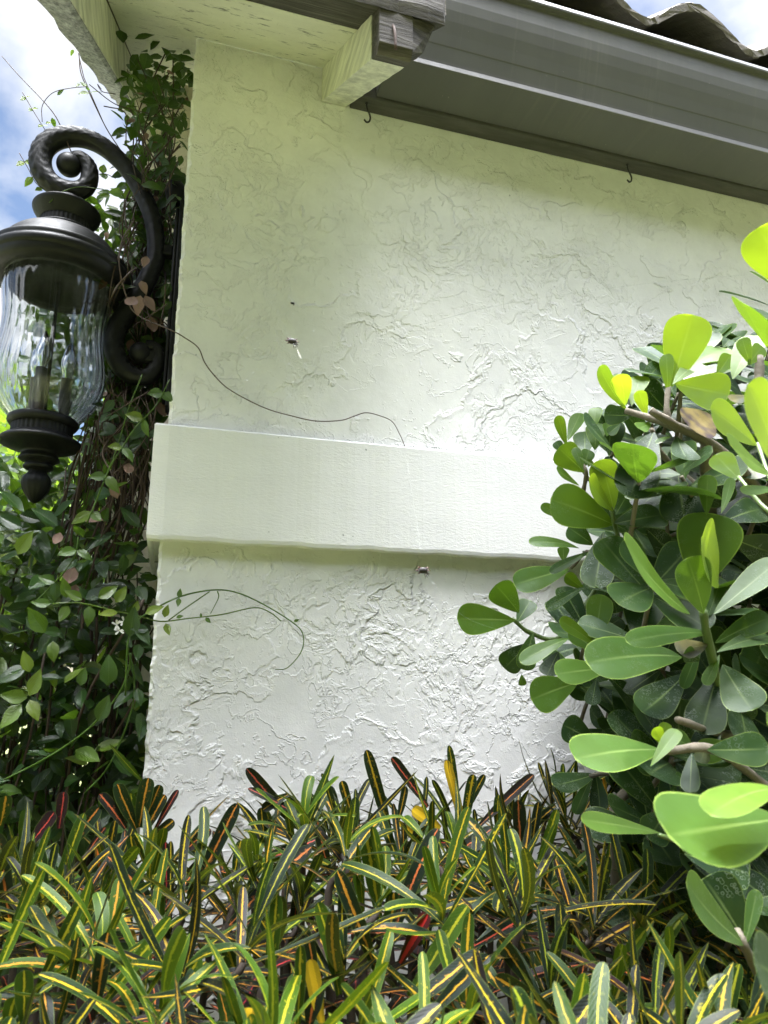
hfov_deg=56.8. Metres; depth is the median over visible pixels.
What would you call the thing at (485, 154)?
house
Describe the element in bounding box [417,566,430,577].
spider
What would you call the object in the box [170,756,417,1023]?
croton shrub
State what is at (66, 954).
croton shrub
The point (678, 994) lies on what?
croton shrub
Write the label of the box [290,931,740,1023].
croton shrub
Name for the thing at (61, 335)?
wall lantern
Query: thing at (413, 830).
croton shrub
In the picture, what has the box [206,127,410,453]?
spider web
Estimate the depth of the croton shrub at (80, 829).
0.99 m
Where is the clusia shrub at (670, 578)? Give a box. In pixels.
[457,223,767,1023]
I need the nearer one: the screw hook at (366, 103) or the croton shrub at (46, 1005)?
the croton shrub at (46, 1005)
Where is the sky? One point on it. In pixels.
(32, 43)
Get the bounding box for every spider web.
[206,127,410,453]
[425,274,751,323]
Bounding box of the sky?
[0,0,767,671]
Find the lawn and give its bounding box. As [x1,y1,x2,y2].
[5,725,90,784]
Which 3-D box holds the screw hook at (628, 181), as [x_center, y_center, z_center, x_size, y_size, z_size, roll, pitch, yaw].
[0.646,-0.896,1.878,0.019,0.062,0.010,4,-14,-16]
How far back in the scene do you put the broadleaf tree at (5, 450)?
4.79 m
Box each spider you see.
[285,338,297,346]
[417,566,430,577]
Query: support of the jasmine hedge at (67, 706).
on the lawn
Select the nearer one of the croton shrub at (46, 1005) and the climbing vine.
the croton shrub at (46, 1005)
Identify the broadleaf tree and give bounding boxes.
[0,398,106,791]
[0,413,58,484]
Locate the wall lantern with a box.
[0,125,184,502]
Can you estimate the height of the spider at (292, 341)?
0.011 m
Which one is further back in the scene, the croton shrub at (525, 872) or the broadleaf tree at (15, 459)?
the broadleaf tree at (15, 459)
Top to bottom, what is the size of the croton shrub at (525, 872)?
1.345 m
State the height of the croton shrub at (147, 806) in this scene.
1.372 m
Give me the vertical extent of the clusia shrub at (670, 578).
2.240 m
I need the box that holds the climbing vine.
[0,30,404,1006]
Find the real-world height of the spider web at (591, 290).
0.046 m
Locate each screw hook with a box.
[364,102,370,122]
[625,164,631,182]
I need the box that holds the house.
[37,0,767,1023]
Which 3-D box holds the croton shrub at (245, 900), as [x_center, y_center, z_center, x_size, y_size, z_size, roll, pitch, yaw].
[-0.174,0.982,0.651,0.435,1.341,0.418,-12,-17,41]
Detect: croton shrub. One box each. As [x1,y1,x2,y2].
[0,792,118,1023]
[0,826,204,1023]
[0,983,191,1023]
[8,744,250,1023]
[38,907,441,1023]
[58,806,383,1023]
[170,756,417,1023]
[197,776,506,1023]
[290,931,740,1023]
[324,745,596,1023]
[362,903,767,1023]
[430,798,767,1023]
[477,742,767,1023]
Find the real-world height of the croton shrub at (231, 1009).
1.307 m
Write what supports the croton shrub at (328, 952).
on the planting bed
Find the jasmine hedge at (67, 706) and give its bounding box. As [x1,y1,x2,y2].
[0,438,156,1022]
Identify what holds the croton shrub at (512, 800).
on the planting bed
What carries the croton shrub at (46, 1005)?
on the planting bed
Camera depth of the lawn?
17.11 m

